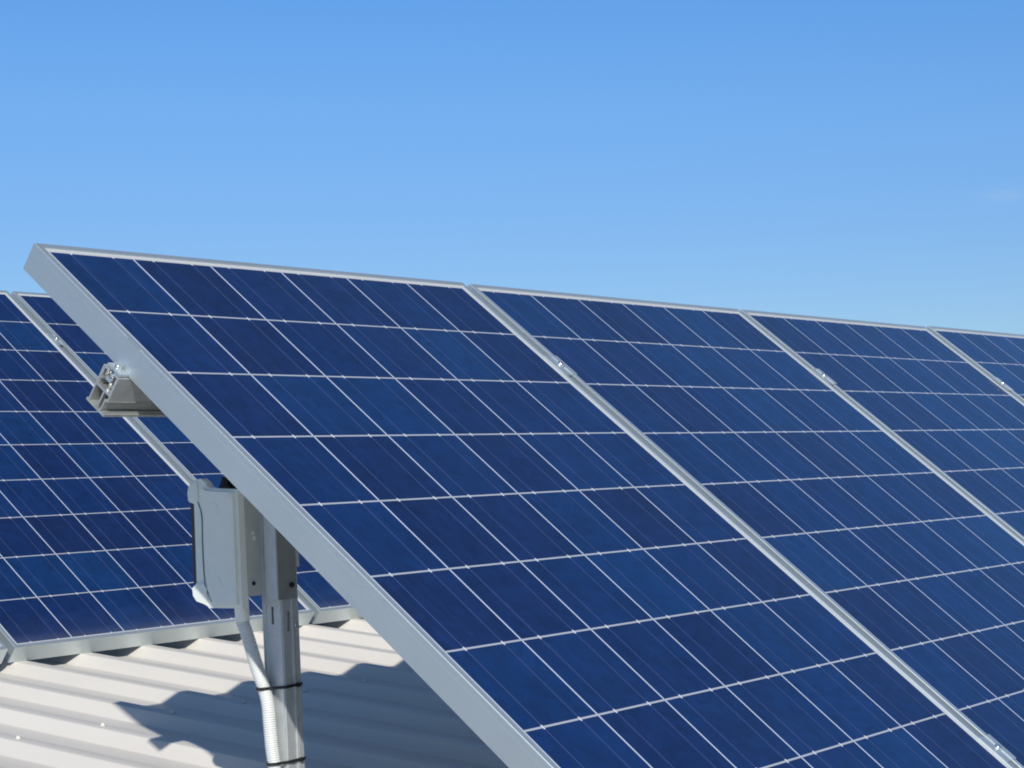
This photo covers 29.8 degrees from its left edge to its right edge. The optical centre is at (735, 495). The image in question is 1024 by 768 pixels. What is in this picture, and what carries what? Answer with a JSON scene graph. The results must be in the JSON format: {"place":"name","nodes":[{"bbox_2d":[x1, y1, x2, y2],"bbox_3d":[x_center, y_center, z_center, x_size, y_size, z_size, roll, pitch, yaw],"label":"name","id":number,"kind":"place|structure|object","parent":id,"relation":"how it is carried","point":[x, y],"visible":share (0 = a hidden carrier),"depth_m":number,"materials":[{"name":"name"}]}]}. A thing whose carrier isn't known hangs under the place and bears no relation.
{"place":"outdoors","nodes":[
{"label":"outdoors","id":0,"kind":"place"},
{"bbox_2d":[0,0,1023,334],"label":"sky","id":1,"kind":"structure","parent":0,"point":[861,160],"materials":[{"name":"blue"}]},
{"label":"ground","id":2,"kind":"structure","parent":0,"visible":0},
{"bbox_2d":[0,618,508,767],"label":"building","id":3,"kind":"structure","parent":2,"relation":"on","point":[371,697],"depth_m":4.09,"materials":[{"name":"beige paint"}]},
{"bbox_2d":[0,640,7,663],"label":"solar module","id":4,"kind":"object","parent":3,"relation":"on","point":[3,649],"visible":1,"depth_m":4.45,"materials":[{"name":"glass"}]},
{"bbox_2d":[0,290,314,662],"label":"solar module","id":5,"kind":"object","parent":3,"relation":"on","point":[96,555],"visible":0.97,"depth_m":5.11,"materials":[{"name":"glass"}]},
{"bbox_2d":[11,291,362,623],"bbox_3d":[-1.467,-0.157,6.063,1.613,0.046,0.980,41,22,24],"label":"solar module","id":6,"kind":"object","parent":3,"relation":"on","point":[322,597],"visible":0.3,"depth_m":5.70,"materials":[{"name":"glass"}]},
{"bbox_2d":[258,511,304,767],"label":"support post","id":7,"kind":"object","parent":3,"relation":"on","point":[281,643],"visible":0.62,"depth_m":3.04,"materials":[{"name":"metal"}]},
{"bbox_2d":[86,364,166,416],"bbox_3d":[0.171,-0.223,4.463,0.045,0.070,4.070,41,22,24],"label":"mounting rail","id":8,"kind":"object","parent":7,"relation":"attached to","point":[113,394],"visible":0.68,"depth_m":2.76,"materials":[{"name":"metal"}]},
{"bbox_2d":[107,337,143,376],"bbox_3d":[-0.878,-0.199,2.735,0.032,0.048,0.022,41,22,24],"label":"end clamp","id":9,"kind":"object","parent":8,"relation":"attached to","point":[127,359],"visible":1,"depth_m":2.74,"materials":[{"name":"metal"}]},
{"bbox_2d":[23,243,1014,767],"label":"solar module","id":10,"kind":"object","parent":8,"relation":"on","point":[507,541],"visible":1,"depth_m":2.88,"materials":[{"name":"glass"}]},
{"bbox_2d":[544,355,576,377],"bbox_3d":[-0.338,-0.229,3.570,0.060,0.047,0.039,41,22,24],"label":"panel clamp","id":11,"kind":"object","parent":8,"relation":"attached to","point":[560,364],"visible":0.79,"depth_m":3.56,"materials":[{"name":"metal"}]},
{"bbox_2d":[468,284,1023,767],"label":"solar module","id":12,"kind":"object","parent":8,"relation":"on","point":[898,552],"visible":0.87,"depth_m":3.73,"materials":[{"name":"glass"}]},
{"bbox_2d":[810,368,836,385],"bbox_3d":[0.196,-0.261,4.415,0.060,0.047,0.039,41,22,24],"label":"panel clamp","id":13,"kind":"object","parent":8,"relation":"attached to","point":[824,377],"visible":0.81,"depth_m":4.40,"materials":[{"name":"metal"}]},
{"bbox_2d":[740,309,1023,540],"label":"solar module","id":14,"kind":"object","parent":8,"relation":"on","point":[944,409],"visible":0.88,"depth_m":4.67,"materials":[{"name":"glass"}]},
{"bbox_2d":[927,326,1023,402],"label":"solar module","id":15,"kind":"object","parent":8,"relation":"on","point":[999,355],"visible":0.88,"depth_m":5.47,"materials":[{"name":"glass"}]},
{"bbox_2d":[991,377,1012,391],"bbox_3d":[0.729,-0.293,5.259,0.060,0.047,0.039,41,22,24],"label":"panel clamp","id":16,"kind":"object","parent":8,"relation":"attached to","point":[1003,384],"visible":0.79,"depth_m":5.25,"materials":[{"name":"metal"}]},
{"bbox_2d":[187,476,261,621],"bbox_3d":[-0.822,0.088,3.058,0.114,0.237,0.054,-2,1,32],"label":"isolator box","id":17,"kind":"object","parent":7,"relation":"attached to","point":[225,544],"visible":0.98,"depth_m":3.03,"materials":[{"name":"grey plastic"}]},
{"bbox_2d":[236,620,281,767],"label":"conduit","id":18,"kind":"object","parent":17,"relation":"attached to","point":[257,668],"visible":1,"depth_m":3.03,"materials":[{"name":"plastic"}]},
{"bbox_2d":[256,682,302,690],"bbox_3d":[-0.732,0.306,3.046,0.051,0.008,0.066,-2,1,32],"label":"cable tie","id":19,"kind":"object","parent":7,"relation":"attached to","point":[299,684],"visible":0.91,"depth_m":3.03,"materials":[{"name":"black plastic"}]},
{"bbox_2d":[263,516,298,599],"bbox_3d":[-0.738,0.016,3.049,0.052,0.301,0.050,-2,1,32],"label":"post bracket","id":20,"kind":"object","parent":7,"relation":"attached to","point":[281,558],"visible":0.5,"depth_m":3.03,"materials":[{"name":"metal"}]},
{"bbox_2d":[266,756,305,765],"bbox_3d":[-0.727,0.425,3.048,0.051,0.007,0.066,-2,1,32],"label":"cable tie","id":21,"kind":"object","parent":7,"relation":"attached to","point":[287,762],"visible":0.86,"depth_m":3.03,"materials":[{"name":"black plastic"}]},
{"label":"rail","id":22,"kind":"object","parent":3,"relation":"on","visible":0},
{"bbox_2d":[979,734,1015,762],"bbox_3d":[0.420,0.429,3.120,0.060,0.047,0.039,41,22,24],"label":"panel clamp","id":23,"kind":"object","parent":22,"relation":"attached to","point":[997,748],"visible":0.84,"depth_m":3.11,"materials":[{"name":"metal"}]},
{"label":"rail","id":24,"kind":"object","parent":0,"visible":0},
{"bbox_2d":[46,333,66,348],"bbox_3d":[-2.100,-0.466,5.858,0.060,0.047,0.039,41,22,24],"label":"panel clamp","id":25,"kind":"object","parent":24,"relation":"attached to","point":[56,338],"visible":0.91,"depth_m":5.85,"materials":[{"name":"metal"}]}
]}

